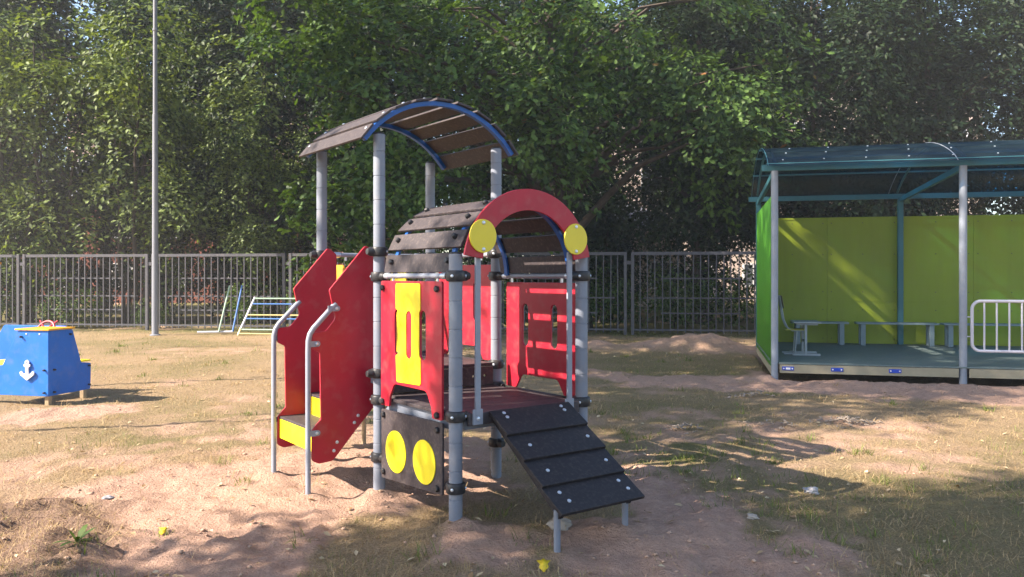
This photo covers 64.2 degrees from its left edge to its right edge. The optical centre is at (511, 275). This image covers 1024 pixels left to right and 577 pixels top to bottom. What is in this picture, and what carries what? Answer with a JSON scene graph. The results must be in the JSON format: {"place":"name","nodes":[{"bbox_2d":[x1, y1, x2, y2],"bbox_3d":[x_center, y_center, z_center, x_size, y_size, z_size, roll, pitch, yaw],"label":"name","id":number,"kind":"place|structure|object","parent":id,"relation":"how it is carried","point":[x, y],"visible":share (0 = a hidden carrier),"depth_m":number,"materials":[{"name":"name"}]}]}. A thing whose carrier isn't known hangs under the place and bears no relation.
{"place":"outdoors","nodes":[
{"label":"outdoors","id":0,"kind":"place"},
{"bbox_2d":[0,280,1023,576],"bbox_3d":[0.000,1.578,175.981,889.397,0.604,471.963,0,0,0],"label":"ground","id":1,"kind":"structure","parent":0,"point":[180,498],"depth_m":6.64,"materials":[{"name":"brown sand"}]},
{"bbox_2d":[0,254,21,325],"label":"fence panel","id":2,"kind":"object","parent":1,"relation":"on","point":[18,287],"visible":0.68,"depth_m":25.48,"materials":[{"name":"grey metal"}]},
{"bbox_2d":[0,144,58,319],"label":"hazel tree","id":3,"kind":"object","parent":1,"relation":"on","point":[4,287],"visible":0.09,"depth_m":30.12,"materials":[{"name":"green plant"}]},
{"bbox_2d":[1,265,59,324],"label":"bush","id":4,"kind":"object","parent":1,"relation":"on","point":[9,304],"visible":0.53,"depth_m":26.92,"materials":[{"name":"green plant"}]},
{"bbox_2d":[0,2,65,259],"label":"cherry tree","id":5,"kind":"object","parent":1,"relation":"on","point":[24,44],"visible":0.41,"depth_m":29.77,"materials":[{"name":"green plant"}]},
{"bbox_2d":[0,320,90,404],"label":"boat play table","id":6,"kind":"object","parent":1,"relation":"on","point":[42,359],"visible":0.95,"depth_m":10.57,"materials":[{"name":"blue paint"}]},
{"bbox_2d":[0,0,97,237],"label":"maple tree","id":7,"kind":"object","parent":1,"relation":"on","point":[54,8],"visible":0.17,"depth_m":34.31,"materials":[{"name":"green plant"}]},
{"bbox_2d":[0,143,131,320],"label":"hazel tree","id":8,"kind":"object","parent":1,"relation":"on","point":[60,185],"visible":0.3,"depth_m":30.10,"materials":[{"name":"green plant"}]},
{"bbox_2d":[34,276,107,328],"bbox_3d":[-14.000,0.866,25.892,2.091,1.702,1.964,0,0,-30],"label":"bush","id":9,"kind":"object","parent":1,"relation":"on","point":[59,304],"visible":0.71,"depth_m":25.77,"materials":[{"name":"green plant"}]},
{"bbox_2d":[0,0,144,324],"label":"cherry tree","id":10,"kind":"object","parent":1,"relation":"on","point":[8,215],"visible":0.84,"depth_m":27.07,"materials":[{"name":"green plant"}]},
{"bbox_2d":[52,517,96,546],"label":"weed","id":11,"kind":"object","parent":1,"relation":"on","point":[81,531],"visible":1,"depth_m":4.79,"materials":[{"name":"green plant"}]},
{"bbox_2d":[22,254,150,329],"bbox_3d":[-13.094,0.590,25.114,4.343,2.520,0.085,0,0,9],"label":"fence panel","id":12,"kind":"object","parent":1,"relation":"on","point":[24,288],"visible":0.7,"depth_m":25.10,"materials":[{"name":"grey metal"}]},
{"bbox_2d":[102,495,113,498],"bbox_3d":[-2.949,1.610,5.948,0.088,0.024,0.069,0,0,0],"label":"paper scrap","id":13,"kind":"object","parent":1,"relation":"on","point":[108,497],"visible":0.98,"depth_m":5.93,"materials":[{"name":"white paper"}]},
{"bbox_2d":[0,0,219,311],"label":"maple tree","id":14,"kind":"object","parent":1,"relation":"on","point":[67,41],"visible":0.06,"depth_m":35.39,"materials":[{"name":"green plant"}]},
{"bbox_2d":[43,0,222,323],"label":"cherry tree","id":15,"kind":"object","parent":1,"relation":"on","point":[144,110],"visible":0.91,"depth_m":27.11,"materials":[{"name":"green plant"}]},
{"bbox_2d":[86,133,207,318],"bbox_3d":[-13.401,-1.825,30.282,4.356,7.062,5.870,0,0,-25],"label":"hazel tree","id":16,"kind":"object","parent":1,"relation":"on","point":[112,235],"visible":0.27,"depth_m":29.74,"materials":[{"name":"green plant"}]},
{"bbox_2d":[44,0,251,314],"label":"maple tree","id":17,"kind":"object","parent":1,"relation":"on","point":[124,32],"visible":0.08,"depth_m":32.65,"materials":[{"name":"green plant"}]},
{"bbox_2d":[129,296,174,327],"bbox_3d":[-11.329,1.161,25.745,1.218,1.056,1.296,0,0,2],"label":"bush","id":18,"kind":"object","parent":1,"relation":"on","point":[162,313],"visible":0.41,"depth_m":25.55,"materials":[{"name":"green plant"}]},
{"bbox_2d":[150,0,160,335],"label":"lamp pole","id":19,"kind":"object","parent":1,"relation":"on","point":[155,300],"visible":0.93,"depth_m":22.94,"materials":[{"name":"grey metal"}]},
{"bbox_2d":[158,527,168,534],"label":"fallen leaf","id":20,"kind":"object","parent":1,"relation":"on","point":[162,530],"visible":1,"depth_m":5.14,"materials":[{"name":"yellow plant"}]},
{"bbox_2d":[4,170,341,302],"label":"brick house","id":21,"kind":"structure","parent":1,"relation":"on","point":[174,301],"depth_m":50.00,"materials":[{"name":"red brick"}]},
{"bbox_2d":[151,253,288,330],"bbox_3d":[-8.769,0.590,24.465,4.394,2.520,0.085,0,0,9],"label":"fence panel","id":22,"kind":"object","parent":1,"relation":"on","point":[283,255],"visible":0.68,"depth_m":24.46,"materials":[{"name":"grey metal"}]},
{"bbox_2d":[197,285,242,332],"bbox_3d":[-8.380,0.950,23.422,1.223,1.358,0.494,0,0,-14],"label":"pipe frame","id":23,"kind":"object","parent":1,"relation":"on","point":[219,331],"visible":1,"depth_m":23.38,"materials":[{"name":"metal"}]},
{"bbox_2d":[137,0,334,309],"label":"maple tree","id":24,"kind":"object","parent":1,"relation":"on","point":[245,62],"visible":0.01,"depth_m":36.04,"materials":[{"name":"green plant"}]},
{"bbox_2d":[163,4,310,316],"bbox_3d":[-10.667,-4.640,32.518,6.370,12.647,8.899,0,0,-28],"label":"cherry tree","id":25,"kind":"object","parent":1,"relation":"on","point":[232,94],"visible":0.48,"depth_m":30.57,"materials":[{"name":"green plant"}]},
{"bbox_2d":[175,148,307,319],"bbox_3d":[-10.106,-1.651,30.739,5.590,6.725,4.148,0,0,8],"label":"hazel tree","id":26,"kind":"object","parent":1,"relation":"on","point":[221,273],"visible":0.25,"depth_m":30.37,"materials":[{"name":"green plant"}]},
{"bbox_2d":[221,281,269,324],"bbox_3d":[-8.556,0.914,26.121,1.882,1.532,1.768,0,0,35],"label":"bush","id":27,"kind":"object","parent":1,"relation":"on","point":[240,313],"visible":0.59,"depth_m":25.81,"materials":[{"name":"green plant"}]},
{"bbox_2d":[67,88,423,280],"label":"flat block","id":28,"kind":"structure","parent":1,"relation":"on","point":[192,101],"depth_m":66.00,"materials":[{"name":"grey glass"}]},
{"bbox_2d":[143,0,363,313],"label":"maple tree","id":29,"kind":"object","parent":1,"relation":"on","point":[226,12],"visible":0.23,"depth_m":31.95,"materials":[{"name":"green plant"}]},
{"bbox_2d":[189,89,336,323],"bbox_3d":[-8.589,-2.272,28.558,4.004,7.950,5.594,0,0,33],"label":"cherry tree","id":30,"kind":"object","parent":1,"relation":"on","point":[272,239],"visible":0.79,"depth_m":27.67,"materials":[{"name":"green plant"}]},
{"bbox_2d":[237,297,297,334],"bbox_3d":[-6.766,1.161,23.151,1.925,1.112,0.652,0,0,8],"label":"climbing ladder","id":31,"kind":"object","parent":1,"relation":"on","point":[245,318],"visible":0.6,"depth_m":23.16,"materials":[{"name":"grey metal"}]},
{"bbox_2d":[232,137,369,321],"bbox_3d":[-7.298,-1.675,29.846,4.148,6.725,5.590,0,0,41],"label":"hazel tree","id":32,"kind":"object","parent":1,"relation":"on","point":[310,166],"visible":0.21,"depth_m":29.12,"materials":[{"name":"green plant"}]},
{"bbox_2d":[279,264,336,314],"bbox_3d":[-6.170,0.599,26.592,2.718,2.213,2.553,0,0,-22],"label":"bush","id":33,"kind":"object","parent":1,"relation":"on","point":[287,296],"visible":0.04,"depth_m":26.42,"materials":[{"name":"green plant"}]},
{"bbox_2d":[277,177,370,277],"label":"oak sapling","id":34,"kind":"object","parent":1,"relation":"on","point":[330,215],"visible":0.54,"depth_m":21.65,"materials":[{"name":"green plant"}]},
{"bbox_2d":[289,253,421,325],"bbox_3d":[-4.544,0.590,23.832,4.141,2.520,0.085,0,0,9],"label":"fence panel","id":35,"kind":"object","parent":1,"relation":"on","point":[291,255],"visible":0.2,"depth_m":24.09,"materials":[{"name":"grey metal"}]},
{"bbox_2d":[266,0,492,252],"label":"maple tree","id":36,"kind":"object","parent":1,"relation":"on","point":[408,93],"visible":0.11,"depth_m":32.38,"materials":[{"name":"green plant"}]},
{"bbox_2d":[336,137,440,280],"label":"hazel tree","id":37,"kind":"object","parent":1,"relation":"on","point":[390,224],"visible":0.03,"depth_m":28.76,"materials":[{"name":"green plant"}]},
{"bbox_2d":[307,0,493,280],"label":"maple tree","id":38,"kind":"object","parent":1,"relation":"on","point":[393,92],"visible":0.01,"depth_m":36.55,"materials":[{"name":"green plant"}]},
{"bbox_2d":[271,97,644,552],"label":"play house","id":39,"kind":"structure","parent":1,"relation":"on","point":[349,338],"depth_m":5.97,"materials":[{"name":"red plastic"}]},
{"bbox_2d":[425,257,490,332],"bbox_3d":[-1.494,0.590,23.374,2.018,2.520,0.085,0,0,9],"label":"fence panel","id":40,"kind":"object","parent":1,"relation":"on","point":[488,263],"visible":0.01,"depth_m":23.27,"materials":[{"name":"grey metal"}]},
{"bbox_2d":[393,146,539,318],"bbox_3d":[-1.512,-1.663,29.204,5.590,6.725,4.148,0,0,-23],"label":"hazel tree","id":41,"kind":"object","parent":1,"relation":"on","point":[474,169],"visible":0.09,"depth_m":29.02,"materials":[{"name":"green plant"}]},
{"bbox_2d":[0,370,1018,576],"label":"pebbles","id":42,"kind":"object","parent":1,"relation":"on","point":[434,535],"visible":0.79,"depth_m":5.24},
{"bbox_2d":[0,358,1023,576],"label":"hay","id":43,"kind":"object","parent":1,"relation":"on","point":[584,574],"visible":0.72,"depth_m":6.59,"materials":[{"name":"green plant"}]},
{"bbox_2d":[501,273,527,326],"bbox_3d":[-0.340,0.756,25.703,2.300,1.873,2.160,0,0,43],"label":"bush","id":44,"kind":"object","parent":1,"relation":"on","point":[505,305],"visible":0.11,"depth_m":25.39,"materials":[{"name":"green plant"}]},
{"bbox_2d":[6,349,1023,576],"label":"fallen leaves","id":45,"kind":"object","parent":1,"relation":"on","point":[471,573],"depth_m":5.49,"materials":[{"name":"plant"}]},
{"bbox_2d":[220,0,840,330],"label":"oak tree","id":46,"kind":"object","parent":1,"relation":"on","point":[554,121],"visible":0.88,"depth_m":22.62,"materials":[{"name":"green plant"}]},
{"bbox_2d":[486,152,576,317],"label":"hazel tree","id":47,"kind":"object","parent":1,"relation":"on","point":[529,234],"visible":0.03,"depth_m":29.70,"materials":[{"name":"green plant"}]},
{"bbox_2d":[448,0,631,236],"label":"maple tree","id":48,"kind":"object","parent":1,"relation":"on","point":[511,3],"visible":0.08,"depth_m":33.46,"materials":[{"name":"green plant"}]},
{"bbox_2d":[451,0,654,309],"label":"maple tree","id":49,"kind":"object","parent":1,"relation":"on","point":[574,71],"visible":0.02,"depth_m":39.44,"materials":[{"name":"green plant"}]},
{"bbox_2d":[546,517,572,530],"bbox_3d":[0.307,1.586,5.244,0.173,0.085,0.126,0,0,-22],"label":"rock","id":50,"kind":"object","parent":1,"relation":"on","point":[566,522],"visible":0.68,"depth_m":5.22,"materials":[{"name":"stone"}]},
{"bbox_2d":[502,252,630,334],"bbox_3d":[1.406,0.590,22.939,3.838,2.520,0.085,0,0,9],"label":"fence panel","id":51,"kind":"object","parent":1,"relation":"on","point":[626,262],"visible":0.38,"depth_m":22.76,"materials":[{"name":"grey metal"}]},
{"bbox_2d":[543,109,674,322],"bbox_3d":[2.925,-2.173,28.873,4.770,7.734,6.429,0,0,-36],"label":"hazel tree","id":52,"kind":"object","parent":1,"relation":"on","point":[598,235],"visible":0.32,"depth_m":27.84,"materials":[{"name":"green plant"}]},
{"bbox_2d":[553,205,682,306],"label":"cottage","id":53,"kind":"structure","parent":1,"relation":"on","point":[651,266],"depth_m":44.00,"materials":[{"name":"beige glass"}]},
{"bbox_2d":[650,261,674,288],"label":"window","id":54,"kind":"structure","parent":53,"relation":"in","point":[652,262],"depth_m":43.98,"materials":[{"name":"black glass"}]},
{"bbox_2d":[587,265,653,330],"bbox_3d":[3.099,0.670,24.534,2.357,2.043,2.509,0,0,31],"label":"bush","id":55,"kind":"object","parent":1,"relation":"on","point":[613,307],"visible":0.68,"depth_m":24.31,"materials":[{"name":"green plant"}]},
{"bbox_2d":[586,178,675,319],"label":"hazel tree","id":56,"kind":"object","parent":1,"relation":"on","point":[638,264],"visible":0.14,"depth_m":30.90,"materials":[{"name":"green plant"}]},
{"bbox_2d":[639,261,715,328],"bbox_3d":[4.901,0.604,24.769,2.553,2.213,2.718,0,0,-26],"label":"bush","id":57,"kind":"object","parent":1,"relation":"on","point":[666,306],"visible":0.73,"depth_m":24.24,"materials":[{"name":"green plant"}]},
{"bbox_2d":[664,422,702,433],"bbox_3d":[1.873,1.633,8.840,0.378,0.101,0.333,0,0,40],"label":"wood chip pile","id":58,"kind":"object","parent":1,"relation":"on","point":[683,425],"visible":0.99,"depth_m":8.81,"materials":[{"name":"beige wood"}]},
{"bbox_2d":[631,251,755,334],"bbox_3d":[5.231,0.590,22.365,3.888,2.520,0.085,0,0,9],"label":"fence panel","id":59,"kind":"object","parent":1,"relation":"on","point":[738,253],"visible":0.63,"depth_m":22.39,"materials":[{"name":"grey metal"}]},
{"bbox_2d":[600,0,801,312],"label":"maple tree","id":60,"kind":"object","parent":1,"relation":"on","point":[665,196],"visible":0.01,"depth_m":34.23,"materials":[{"name":"green plant"}]},
{"bbox_2d":[581,0,824,323],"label":"maple tree","id":61,"kind":"object","parent":1,"relation":"on","point":[703,36],"visible":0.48,"depth_m":27.09,"materials":[{"name":"green plant"}]},
{"bbox_2d":[601,1,809,293],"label":"maple tree","id":62,"kind":"object","parent":1,"relation":"on","point":[651,83],"visible":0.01,"depth_m":39.19,"materials":[{"name":"green plant"}]},
{"bbox_2d":[637,145,792,322],"bbox_3d":[7.308,-1.646,29.169,5.590,6.725,4.148,0,0,-9],"label":"hazel tree","id":63,"kind":"object","parent":1,"relation":"on","point":[712,258],"visible":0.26,"depth_m":28.62,"materials":[{"name":"green plant"}]},
{"bbox_2d":[683,265,755,331],"bbox_3d":[6.402,0.692,24.336,2.509,2.043,2.357,0,0,6],"label":"bush","id":64,"kind":"object","parent":1,"relation":"on","point":[736,301],"visible":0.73,"depth_m":24.21,"materials":[{"name":"green plant"}]},
{"bbox_2d":[727,389,774,397],"bbox_3d":[3.274,1.623,11.235,0.689,0.133,0.284,0,0,0],"label":"wood chip pile","id":65,"kind":"object","parent":1,"relation":"on","point":[751,393],"visible":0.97,"depth_m":11.20,"materials":[{"name":"brown wood"}]},
{"bbox_2d":[747,513,759,519],"bbox_3d":[1.622,1.619,5.501,0.083,0.033,0.059,0,0,0],"label":"stone","id":66,"kind":"object","parent":1,"relation":"on","point":[752,516],"visible":1,"depth_m":5.48,"materials":[{"name":"grey stone"}]},
{"bbox_2d":[743,419,796,430],"bbox_3d":[2.824,1.621,8.882,0.596,0.099,0.289,0,0,10],"label":"wood chip pile","id":67,"kind":"object","parent":1,"relation":"on","point":[785,422],"visible":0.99,"depth_m":8.92,"materials":[{"name":"beige wood"}]},
{"bbox_2d":[573,58,982,301],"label":"apartment house","id":68,"kind":"structure","parent":1,"relation":"on","point":[743,267],"depth_m":52.00,"materials":[{"name":"beige glass"}]},
{"bbox_2d":[743,263,755,286],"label":"window","id":69,"kind":"structure","parent":68,"relation":"in","point":[744,266],"depth_m":51.97,"materials":[{"name":"white glass"}]},
{"bbox_2d":[753,133,864,285],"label":"hazel tree","id":70,"kind":"object","parent":1,"relation":"on","point":[809,211],"visible":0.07,"depth_m":27.90,"materials":[{"name":"green plant"}]},
{"bbox_2d":[802,487,819,494],"bbox_3d":[2.274,1.624,6.199,0.130,0.054,0.090,0,0,26],"label":"crumpled bag","id":71,"kind":"object","parent":1,"relation":"on","point":[809,490],"visible":0.92,"depth_m":6.18,"materials":[{"name":"grey plastic"}]},
{"bbox_2d":[706,0,953,227],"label":"maple tree","id":72,"kind":"object","parent":1,"relation":"on","point":[850,18],"visible":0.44,"depth_m":26.01,"materials":[{"name":"green plant"}]},
{"bbox_2d":[808,416,882,427],"bbox_3d":[3.727,1.611,9.121,0.790,0.105,0.602,0,0,0],"label":"wood chip pile","id":73,"kind":"object","parent":1,"relation":"on","point":[848,419],"visible":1,"depth_m":9.09,"materials":[{"name":"beige wood"}]},
{"bbox_2d":[758,0,970,216],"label":"maple tree","id":74,"kind":"object","parent":1,"relation":"on","point":[842,96],"visible":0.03,"depth_m":35.27,"materials":[{"name":"green plant"}]},
{"bbox_2d":[749,139,1023,383],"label":"shelter","id":75,"kind":"object","parent":1,"relation":"on","point":[899,267],"visible":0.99,"depth_m":16.41,"materials":[{"name":"teal paint"}]},
{"bbox_2d":[778,295,803,354],"bbox_3d":[4.999,0.869,14.564,0.472,1.041,0.380,0,0,13],"label":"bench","id":76,"kind":"object","parent":75,"relation":"on","point":[781,305],"visible":0.86,"depth_m":14.45,"materials":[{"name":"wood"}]},
{"bbox_2d":[790,320,820,355],"bbox_3d":[5.214,1.097,14.513,0.470,0.590,0.620,0,0,13],"label":"school desk","id":77,"kind":"object","parent":75,"relation":"on","point":[803,323],"visible":1,"depth_m":14.30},
{"bbox_2d":[790,321,848,344],"bbox_3d":[6.278,1.162,16.676,1.100,0.460,0.320,0,0,13],"label":"bench","id":78,"kind":"object","parent":75,"relation":"on","point":[840,332],"visible":0.73,"depth_m":16.48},
{"bbox_2d":[854,322,938,346],"bbox_3d":[7.689,1.162,16.341,1.520,0.460,0.320,0,0,13],"label":"bench","id":79,"kind":"object","parent":75,"relation":"on","point":[929,334],"visible":1,"depth_m":16.29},
{"bbox_2d":[939,323,1023,346],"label":"bench","id":80,"kind":"object","parent":75,"relation":"on","point":[948,334],"visible":0.98,"depth_m":15.99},
{"bbox_2d":[967,300,1023,352],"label":"barrier","id":81,"kind":"object","parent":75,"relation":"attached to","point":[971,317],"visible":1,"depth_m":12.43,"materials":[{"name":"grey metal"}]},
{"bbox_2d":[832,129,976,216],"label":"hazel tree","id":82,"kind":"object","parent":1,"relation":"on","point":[945,212],"depth_m":27.43,"materials":[{"name":"green plant"}]},
{"bbox_2d":[820,0,1023,216],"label":"maple tree","id":83,"kind":"object","parent":1,"relation":"on","point":[934,119],"visible":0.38,"depth_m":27.06,"materials":[{"name":"green plant"}]},
{"bbox_2d":[920,0,1023,214],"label":"maple tree","id":84,"kind":"object","parent":1,"relation":"on","point":[1019,4],"visible":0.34,"depth_m":28.06,"materials":[{"name":"green plant"}]},
{"bbox_2d":[921,0,1022,215],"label":"maple tree","id":85,"kind":"object","parent":1,"relation":"on","point":[982,208],"visible":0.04,"depth_m":34.86,"materials":[{"name":"green plant"}]},
{"bbox_2d":[0,326,1023,576],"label":"dry grass","id":86,"kind":"structure","parent":0,"point":[872,562],"depth_m":6.00,"materials":[{"name":"beige plant"}]},
{"bbox_2d":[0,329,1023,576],"bbox_3d":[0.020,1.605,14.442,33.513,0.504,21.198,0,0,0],"label":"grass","id":87,"kind":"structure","parent":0,"point":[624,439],"depth_m":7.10,"materials":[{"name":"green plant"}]},
{"bbox_2d":[24,0,1019,273],"label":"sky","id":88,"kind":"structure","parent":0,"point":[91,12],"materials":[{"name":"white"}]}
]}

